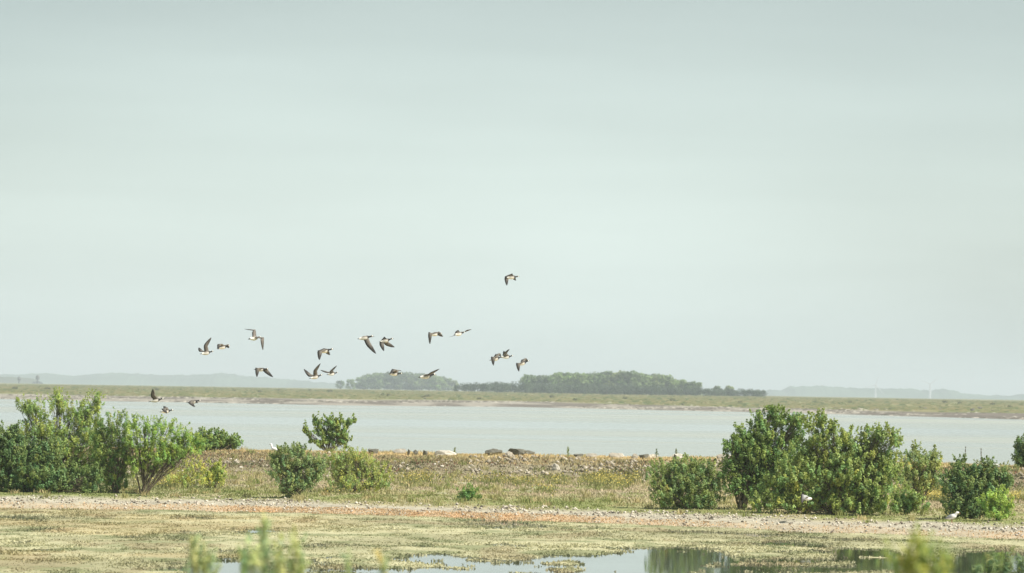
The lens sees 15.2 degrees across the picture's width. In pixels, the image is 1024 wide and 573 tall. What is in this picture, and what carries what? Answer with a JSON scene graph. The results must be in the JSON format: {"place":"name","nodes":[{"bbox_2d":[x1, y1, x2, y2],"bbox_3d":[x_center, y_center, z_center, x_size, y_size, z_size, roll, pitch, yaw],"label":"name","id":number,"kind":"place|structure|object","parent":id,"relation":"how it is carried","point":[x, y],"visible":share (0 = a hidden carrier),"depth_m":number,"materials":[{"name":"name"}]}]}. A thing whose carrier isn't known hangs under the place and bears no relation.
{"place":"outdoors","nodes":[
{"label":"outdoors","id":0,"kind":"place"},
{"bbox_2d":[0,377,42,383],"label":"hills","id":1,"kind":"structure","parent":0,"point":[15,380],"depth_m":5122.10,"materials":[{"name":"grey"}]},
{"bbox_2d":[149,389,163,402],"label":"goose","id":2,"kind":"object","parent":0,"point":[155,398],"visible":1,"depth_m":159.83},
{"bbox_2d":[0,372,397,389],"bbox_3d":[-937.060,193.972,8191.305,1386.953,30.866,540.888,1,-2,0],"label":"hills","id":3,"kind":"structure","parent":0,"point":[218,380],"depth_m":7991.19,"materials":[{"name":"grey"}]},
{"bbox_2d":[198,337,212,354],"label":"goose","id":4,"kind":"object","parent":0,"point":[206,351],"visible":1,"depth_m":164.87},
{"bbox_2d":[246,329,263,348],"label":"goose","id":5,"kind":"object","parent":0,"point":[254,337],"visible":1,"depth_m":149.96},
{"bbox_2d":[254,368,272,376],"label":"goose","id":6,"kind":"object","parent":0,"point":[265,370],"visible":1,"depth_m":164.91},
{"bbox_2d":[304,363,321,378],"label":"goose","id":7,"kind":"object","parent":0,"point":[315,375],"visible":1,"depth_m":165.87},
{"bbox_2d":[317,348,332,359],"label":"goose","id":8,"kind":"object","parent":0,"point":[321,351],"visible":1,"depth_m":169.87},
{"bbox_2d":[358,335,375,353],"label":"goose","id":9,"kind":"object","parent":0,"point":[367,342],"visible":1,"depth_m":159.93},
{"bbox_2d":[379,337,393,350],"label":"goose","id":10,"kind":"object","parent":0,"point":[384,340],"visible":1,"depth_m":165.93},
{"bbox_2d":[390,369,402,375],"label":"goose","id":11,"kind":"object","parent":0,"point":[393,372],"visible":1,"depth_m":171.87},
{"bbox_2d":[418,369,438,378],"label":"goose","id":12,"kind":"object","parent":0,"point":[429,375],"visible":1,"depth_m":165.85},
{"bbox_2d":[428,332,442,342],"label":"goose","id":13,"kind":"object","parent":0,"point":[430,335],"visible":1,"depth_m":169.88},
{"bbox_2d":[489,353,502,365],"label":"goose","id":14,"kind":"object","parent":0,"point":[496,357],"visible":1,"depth_m":175.90},
{"bbox_2d":[0,384,1023,464],"bbox_3d":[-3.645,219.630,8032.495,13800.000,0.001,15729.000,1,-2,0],"label":"sea","id":15,"kind":"structure","parent":0,"point":[545,431],"depth_m":434.93,"materials":[{"name":"liquid"}]},
{"bbox_2d":[0,452,1023,538],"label":"ground","id":16,"kind":"structure","parent":0,"point":[812,522],"depth_m":126.88,"materials":[{"name":"soil"}]},
{"bbox_2d":[0,419,104,493],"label":"dark shrub","id":17,"kind":"object","parent":16,"relation":"on","point":[24,467],"visible":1,"depth_m":133.10,"materials":[{"name":"green plant"}]},
{"bbox_2d":[13,386,107,483],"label":"willow shrub","id":18,"kind":"object","parent":16,"relation":"on","point":[80,417],"visible":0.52,"depth_m":135.83,"materials":[{"name":"green plant"}]},
{"bbox_2d":[86,407,138,492],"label":"willow shrub","id":19,"kind":"object","parent":16,"relation":"on","point":[114,473],"visible":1,"depth_m":133.79,"materials":[{"name":"green plant"}]},
{"bbox_2d":[122,412,206,493],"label":"willow shrub","id":20,"kind":"object","parent":16,"relation":"on","point":[165,454],"visible":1,"depth_m":133.28,"materials":[{"name":"green plant"}]},
{"bbox_2d":[163,455,212,487],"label":"leafy weeds","id":21,"kind":"object","parent":16,"relation":"on","point":[197,476],"visible":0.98,"depth_m":139.84,"materials":[{"name":"green plant"}]},
{"bbox_2d":[178,533,222,572],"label":"willow shoots","id":22,"kind":"object","parent":16,"relation":"on","point":[197,560],"visible":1,"depth_m":26.93,"materials":[{"name":"green plant"}]},
{"bbox_2d":[201,458,227,487],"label":"leafy sapling","id":23,"kind":"object","parent":16,"relation":"on","point":[216,475],"visible":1,"depth_m":140.79,"materials":[{"name":"green plant"}]},
{"bbox_2d":[192,426,243,450],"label":"round shrub","id":24,"kind":"object","parent":16,"relation":"on","point":[217,440],"visible":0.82,"depth_m":164.77,"materials":[{"name":"green plant"}]},
{"bbox_2d":[236,511,311,572],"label":"willow shoots","id":25,"kind":"object","parent":16,"relation":"on","point":[263,556],"visible":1,"depth_m":26.93,"materials":[{"name":"green plant"}]},
{"bbox_2d":[281,441,306,452],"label":"shrub","id":26,"kind":"object","parent":16,"relation":"on","point":[304,446],"visible":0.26,"depth_m":162.88,"materials":[{"name":"green plant"}]},
{"bbox_2d":[264,441,328,497],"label":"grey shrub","id":27,"kind":"object","parent":16,"relation":"on","point":[293,472],"visible":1,"depth_m":131.28,"materials":[{"name":"green plant"}]},
{"bbox_2d":[302,411,356,451],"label":"shrub","id":28,"kind":"object","parent":16,"relation":"on","point":[329,435],"visible":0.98,"depth_m":165.75,"materials":[{"name":"green plant"}]},
{"bbox_2d":[317,445,394,492],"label":"leafy shrub","id":29,"kind":"object","parent":16,"relation":"on","point":[348,473],"visible":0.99,"depth_m":137.77,"materials":[{"name":"green plant"}]},
{"bbox_2d":[340,546,390,572],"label":"willow shoots","id":30,"kind":"object","parent":16,"relation":"on","point":[382,561],"visible":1,"depth_m":25.95,"materials":[{"name":"green plant"}]},
{"bbox_2d":[434,450,455,455],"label":"boulder","id":31,"kind":"object","parent":16,"relation":"on","point":[445,452],"visible":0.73,"depth_m":164.29,"materials":[{"name":"stone"}]},
{"bbox_2d":[456,483,482,500],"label":"plant","id":32,"kind":"object","parent":16,"relation":"on","point":[467,493],"visible":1,"depth_m":131.30,"materials":[{"name":"green plant"}]},
{"bbox_2d":[485,449,501,454],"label":"boulder","id":33,"kind":"object","parent":16,"relation":"on","point":[492,451],"visible":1,"depth_m":164.58,"materials":[{"name":"stone"}]},
{"bbox_2d":[0,445,1023,522],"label":"tussocks","id":34,"kind":"object","parent":16,"relation":"on","point":[493,488],"visible":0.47,"depth_m":136.51,"materials":[{"name":"green plant"}]},
{"bbox_2d":[0,495,1023,537],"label":"shingle","id":35,"kind":"object","parent":16,"relation":"on","point":[503,508],"visible":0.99,"depth_m":124.21,"materials":[{"name":"gravel"}]},
{"bbox_2d":[0,468,1023,527],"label":"turf","id":36,"kind":"structure","parent":16,"relation":"on","point":[509,493],"depth_m":134.80,"materials":[{"name":"green plant"}]},
{"bbox_2d":[0,501,1023,539],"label":"orange marsh plants","id":37,"kind":"object","parent":16,"relation":"on","point":[415,513],"visible":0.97,"depth_m":124.73,"materials":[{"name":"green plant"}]},
{"bbox_2d":[508,448,526,454],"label":"boulder","id":38,"kind":"object","parent":16,"relation":"on","point":[517,451],"visible":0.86,"depth_m":164.35,"materials":[{"name":"stone"}]},
{"bbox_2d":[52,447,1023,490],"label":"bank weeds","id":39,"kind":"object","parent":16,"relation":"on","point":[246,453],"visible":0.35,"depth_m":160.39,"materials":[{"name":"green plant"}]},
{"bbox_2d":[70,448,1023,490],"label":"rubble","id":40,"kind":"object","parent":16,"relation":"on","point":[560,456],"visible":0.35,"depth_m":160.81,"materials":[{"name":"stone"}]},
{"bbox_2d":[71,446,1023,474],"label":"straw grass","id":41,"kind":"structure","parent":16,"relation":"on","point":[467,455],"depth_m":162.91,"materials":[{"name":"brown plant"}]},
{"bbox_2d":[135,465,1023,502],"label":"yellow flowers","id":42,"kind":"object","parent":16,"relation":"on","point":[931,493],"visible":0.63,"depth_m":151.45,"materials":[{"name":"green plant"}]},
{"bbox_2d":[645,452,728,508],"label":"shrub","id":43,"kind":"object","parent":16,"relation":"on","point":[670,485],"visible":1,"depth_m":126.25,"materials":[{"name":"green plant"}]},
{"bbox_2d":[717,404,808,509],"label":"willow shrub","id":44,"kind":"object","parent":16,"relation":"on","point":[754,456],"visible":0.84,"depth_m":126.21,"materials":[{"name":"green plant"}]},
{"bbox_2d":[742,408,904,514],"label":"willow shrub","id":45,"kind":"object","parent":16,"relation":"on","point":[855,485],"visible":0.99,"depth_m":123.21,"materials":[{"name":"green plant"}]},
{"bbox_2d":[888,483,930,515],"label":"round shrub","id":46,"kind":"object","parent":16,"relation":"on","point":[909,502],"visible":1,"depth_m":123.79,"materials":[{"name":"green plant"}]},
{"bbox_2d":[881,522,955,572],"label":"yellow shoots","id":47,"kind":"object","parent":16,"relation":"on","point":[924,552],"visible":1,"depth_m":20.95,"materials":[{"name":"green plant"}]},
{"bbox_2d":[895,439,943,504],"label":"willow shrub","id":48,"kind":"object","parent":16,"relation":"on","point":[928,475],"visible":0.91,"depth_m":132.71,"materials":[{"name":"green plant"}]},
{"bbox_2d":[945,512,958,521],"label":"standing gull","id":49,"kind":"object","parent":16,"relation":"on","point":[951,516],"visible":1,"depth_m":118.20,"materials":[{"name":"white"}]},
{"bbox_2d":[934,453,1014,518],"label":"dark shrub","id":50,"kind":"object","parent":16,"relation":"on","point":[964,489],"visible":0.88,"depth_m":120.75,"materials":[{"name":"green plant"}]},
{"bbox_2d":[949,459,1019,471],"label":"shrub","id":51,"kind":"object","parent":16,"relation":"on","point":[1003,464],"visible":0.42,"depth_m":155.81,"materials":[{"name":"green plant"}]},
{"bbox_2d":[976,484,1016,520],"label":"leafy shrub","id":52,"kind":"object","parent":16,"relation":"on","point":[1000,506],"visible":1,"depth_m":119.27,"materials":[{"name":"green plant"}]},
{"bbox_2d":[970,544,1023,572],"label":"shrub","id":53,"kind":"object","parent":16,"relation":"on","point":[1006,568],"visible":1,"depth_m":57.87,"materials":[{"name":"green plant"}]},
{"bbox_2d":[1010,433,1023,467],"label":"dark shrub","id":54,"kind":"object","parent":16,"relation":"on","point":[1018,456],"visible":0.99,"depth_m":157.71,"materials":[{"name":"green plant"}]},
{"bbox_2d":[0,512,1023,572],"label":"pond","id":55,"kind":"structure","parent":0,"point":[659,560],"depth_m":94.72,"materials":[{"name":"grey liquid"}]},
{"bbox_2d":[0,509,1023,572],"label":"weed mat","id":56,"kind":"object","parent":55,"relation":"on","point":[211,540],"visible":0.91,"depth_m":106.03,"materials":[{"name":"plant"}]},
{"bbox_2d":[0,507,1023,572],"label":"water weed","id":57,"kind":"object","parent":56,"relation":"on","point":[234,552],"visible":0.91,"depth_m":105.31,"materials":[{"name":"green plant"}]},
{"bbox_2d":[0,383,1023,419],"bbox_3d":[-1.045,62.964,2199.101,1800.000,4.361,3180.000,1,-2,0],"label":"bank","id":58,"kind":"structure","parent":0,"point":[541,404],"depth_m":951.80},
{"bbox_2d":[335,380,344,388],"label":"tree","id":59,"kind":"object","parent":58,"relation":"on","point":[341,383],"visible":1,"depth_m":3318.30,"materials":[{"name":"green plant"}]},
{"bbox_2d":[345,379,355,388],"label":"tree","id":60,"kind":"object","parent":58,"relation":"on","point":[351,382],"visible":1,"depth_m":3307.25,"materials":[{"name":"green plant"}]},
{"bbox_2d":[355,377,364,388],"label":"tree","id":61,"kind":"object","parent":58,"relation":"on","point":[358,380],"visible":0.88,"depth_m":3354.40,"materials":[{"name":"green plant"}]},
{"bbox_2d":[356,374,369,388],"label":"tree","id":62,"kind":"object","parent":58,"relation":"on","point":[364,381],"visible":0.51,"depth_m":3352.66,"materials":[{"name":"green plant"}]},
{"bbox_2d":[365,374,384,388],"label":"tree","id":63,"kind":"object","parent":58,"relation":"on","point":[373,379],"visible":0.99,"depth_m":3297.81,"materials":[{"name":"green plant"}]},
{"bbox_2d":[380,371,401,389],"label":"tree","id":64,"kind":"object","parent":58,"relation":"on","point":[386,380],"visible":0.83,"depth_m":3316.69,"materials":[{"name":"green plant"}]},
{"bbox_2d":[383,372,404,389],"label":"tree","id":65,"kind":"object","parent":58,"relation":"on","point":[396,379],"visible":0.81,"depth_m":3315.89,"materials":[{"name":"green plant"}]},
{"bbox_2d":[402,374,422,389],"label":"tree","id":66,"kind":"object","parent":58,"relation":"on","point":[413,379],"visible":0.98,"depth_m":3307.93,"materials":[{"name":"green plant"}]},
{"bbox_2d":[419,375,437,389],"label":"tree","id":67,"kind":"object","parent":58,"relation":"on","point":[425,385],"visible":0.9,"depth_m":3312.51,"materials":[{"name":"green plant"}]},
{"bbox_2d":[427,376,442,390],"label":"tree","id":68,"kind":"object","parent":58,"relation":"on","point":[435,384],"visible":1,"depth_m":3305.06,"materials":[{"name":"green plant"}]},
{"bbox_2d":[431,377,447,390],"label":"tree","id":69,"kind":"object","parent":58,"relation":"on","point":[443,384],"visible":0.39,"depth_m":3353.82,"materials":[{"name":"green plant"}]},
{"bbox_2d":[448,380,458,390],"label":"tree","id":70,"kind":"object","parent":58,"relation":"on","point":[454,382],"visible":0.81,"depth_m":3379.82,"materials":[{"name":"green plant"}]},
{"bbox_2d":[471,382,483,391],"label":"hedge bush","id":71,"kind":"object","parent":58,"relation":"on","point":[477,386],"visible":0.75,"depth_m":2017.98,"materials":[{"name":"green plant"}]},
{"bbox_2d":[479,382,492,391],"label":"hedge bush","id":72,"kind":"object","parent":58,"relation":"on","point":[486,387],"visible":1,"depth_m":1996.32,"materials":[{"name":"green plant"}]},
{"bbox_2d":[490,381,501,391],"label":"hedge bush","id":73,"kind":"object","parent":58,"relation":"on","point":[495,389],"visible":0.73,"depth_m":2009.91,"materials":[{"name":"green plant"}]},
{"bbox_2d":[498,383,511,392],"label":"hedge bush","id":74,"kind":"object","parent":58,"relation":"on","point":[504,387],"visible":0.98,"depth_m":1990.09,"materials":[{"name":"green plant"}]},
{"bbox_2d":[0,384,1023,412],"bbox_3d":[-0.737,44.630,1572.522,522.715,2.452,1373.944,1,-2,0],"label":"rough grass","id":75,"kind":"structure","parent":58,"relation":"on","point":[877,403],"depth_m":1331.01,"materials":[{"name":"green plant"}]},
{"bbox_2d":[1,394,1023,418],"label":"shore debris","id":76,"kind":"object","parent":58,"relation":"on","point":[606,407],"visible":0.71,"depth_m":941.68,"materials":[{"name":"stone"}]},
{"bbox_2d":[512,383,522,392],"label":"hedge bush","id":77,"kind":"object","parent":58,"relation":"on","point":[514,388],"visible":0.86,"depth_m":2016.27,"materials":[{"name":"green plant"}]},
{"bbox_2d":[518,382,533,392],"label":"hedge bush","id":78,"kind":"object","parent":58,"relation":"on","point":[528,388],"visible":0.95,"depth_m":1993.95,"materials":[{"name":"green plant"}]},
{"bbox_2d":[522,374,537,390],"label":"tree","id":79,"kind":"object","parent":58,"relation":"on","point":[528,379],"visible":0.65,"depth_m":2091.12,"materials":[{"name":"green plant"}]},
{"bbox_2d":[536,375,548,392],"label":"tree","id":80,"kind":"object","parent":58,"relation":"on","point":[540,378],"visible":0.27,"depth_m":2117.64,"materials":[{"name":"green plant"}]},
{"bbox_2d":[539,383,553,392],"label":"hedge bush","id":81,"kind":"object","parent":58,"relation":"on","point":[545,389],"visible":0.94,"depth_m":2002.66,"materials":[{"name":"green plant"}]},
{"bbox_2d":[542,376,557,392],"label":"tree","id":82,"kind":"object","parent":58,"relation":"on","point":[548,379],"visible":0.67,"depth_m":2063.77,"materials":[{"name":"green plant"}]},
{"bbox_2d":[546,383,558,392],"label":"hedge bush","id":83,"kind":"object","parent":58,"relation":"on","point":[554,388],"visible":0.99,"depth_m":2003.54,"materials":[{"name":"green plant"}]},
{"bbox_2d":[551,373,568,390],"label":"tree","id":84,"kind":"object","parent":58,"relation":"on","point":[559,377],"visible":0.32,"depth_m":2103.04,"materials":[{"name":"green plant"}]},
{"bbox_2d":[555,383,566,393],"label":"hedge bush","id":85,"kind":"object","parent":58,"relation":"on","point":[561,388],"visible":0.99,"depth_m":2018.53,"materials":[{"name":"green plant"}]},
{"bbox_2d":[565,384,576,393],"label":"hedge bush","id":86,"kind":"object","parent":58,"relation":"on","point":[568,389],"visible":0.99,"depth_m":2006.69,"materials":[{"name":"green plant"}]},
{"bbox_2d":[570,373,589,393],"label":"tree","id":87,"kind":"object","parent":58,"relation":"on","point":[580,379],"visible":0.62,"depth_m":2065.06,"materials":[{"name":"green plant"}]},
{"bbox_2d":[578,383,594,393],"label":"hedge bush","id":88,"kind":"object","parent":58,"relation":"on","point":[583,389],"visible":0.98,"depth_m":1995.14,"materials":[{"name":"green plant"}]},
{"bbox_2d":[582,373,595,393],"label":"tree","id":89,"kind":"object","parent":58,"relation":"on","point":[591,379],"visible":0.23,"depth_m":2093.76,"materials":[{"name":"green plant"}]},
{"bbox_2d":[594,373,611,393],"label":"tree","id":90,"kind":"object","parent":58,"relation":"on","point":[602,379],"visible":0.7,"depth_m":2090.63,"materials":[{"name":"green plant"}]},
{"bbox_2d":[599,384,613,393],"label":"hedge bush","id":91,"kind":"object","parent":58,"relation":"on","point":[603,389],"visible":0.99,"depth_m":1986.80,"materials":[{"name":"green plant"}]},
{"bbox_2d":[603,370,625,392],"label":"tree","id":92,"kind":"object","parent":58,"relation":"on","point":[614,375],"visible":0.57,"depth_m":2087.66,"materials":[{"name":"green plant"}]},
{"bbox_2d":[610,384,623,393],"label":"hedge bush","id":93,"kind":"object","parent":58,"relation":"on","point":[617,388],"visible":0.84,"depth_m":2012.59,"materials":[{"name":"green plant"}]},
{"bbox_2d":[615,370,635,386],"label":"tree","id":94,"kind":"object","parent":58,"relation":"on","point":[626,376],"visible":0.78,"depth_m":2073.53,"materials":[{"name":"green plant"}]},
{"bbox_2d":[622,384,635,394],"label":"hedge bush","id":95,"kind":"object","parent":58,"relation":"on","point":[625,388],"visible":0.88,"depth_m":2016.43,"materials":[{"name":"green plant"}]},
{"bbox_2d":[627,372,644,394],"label":"tree","id":96,"kind":"object","parent":58,"relation":"on","point":[636,379],"visible":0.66,"depth_m":2062.65,"materials":[{"name":"green plant"}]},
{"bbox_2d":[633,385,645,394],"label":"hedge bush","id":97,"kind":"object","parent":58,"relation":"on","point":[639,390],"visible":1,"depth_m":1992.39,"materials":[{"name":"green plant"}]},
{"bbox_2d":[641,385,654,394],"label":"hedge bush","id":98,"kind":"object","parent":58,"relation":"on","point":[646,390],"visible":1,"depth_m":1990.40,"materials":[{"name":"green plant"}]},
{"bbox_2d":[641,374,656,394],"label":"tree","id":99,"kind":"object","parent":58,"relation":"on","point":[648,381],"visible":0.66,"depth_m":2074.14,"materials":[{"name":"green plant"}]},
{"bbox_2d":[648,386,662,394],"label":"hedge bush","id":100,"kind":"object","parent":58,"relation":"on","point":[657,390],"visible":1,"depth_m":1991.04,"materials":[{"name":"green plant"}]},
{"bbox_2d":[656,374,676,394],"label":"tree","id":101,"kind":"object","parent":58,"relation":"on","point":[668,380],"visible":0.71,"depth_m":2070.08,"materials":[{"name":"green plant"}]},
{"bbox_2d":[667,385,682,394],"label":"hedge bush","id":102,"kind":"object","parent":58,"relation":"on","point":[677,390],"visible":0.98,"depth_m":1989.78,"materials":[{"name":"green plant"}]},
{"bbox_2d":[680,386,693,395],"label":"hedge bush","id":103,"kind":"object","parent":58,"relation":"on","point":[686,389],"visible":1,"depth_m":2001.28,"materials":[{"name":"green plant"}]},
{"bbox_2d":[690,386,702,394],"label":"hedge bush","id":104,"kind":"object","parent":58,"relation":"on","point":[693,390],"visible":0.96,"depth_m":1995.12,"materials":[{"name":"green plant"}]},
{"bbox_2d":[0,0,1023,395],"label":"sky","id":105,"kind":"structure","parent":0,"point":[761,195],"materials":[{"name":"grey"}]},
{"bbox_2d":[505,274,519,284],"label":"goose","id":106,"kind":"object","parent":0,"point":[510,276],"visible":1,"depth_m":178.00},
{"bbox_2d":[516,358,528,370],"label":"goose","id":107,"kind":"object","parent":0,"point":[522,362],"visible":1,"depth_m":177.89},
{"bbox_2d":[801,494,811,502],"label":"flying gull","id":108,"kind":"object","parent":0,"point":[805,497],"visible":1,"depth_m":119.19,"materials":[{"name":"white"}]},
{"bbox_2d":[756,385,1023,399],"bbox_3d":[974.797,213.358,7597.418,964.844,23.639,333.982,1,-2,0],"label":"hills","id":109,"kind":"structure","parent":0,"point":[817,391],"depth_m":7471.57,"materials":[{"name":"grey"}]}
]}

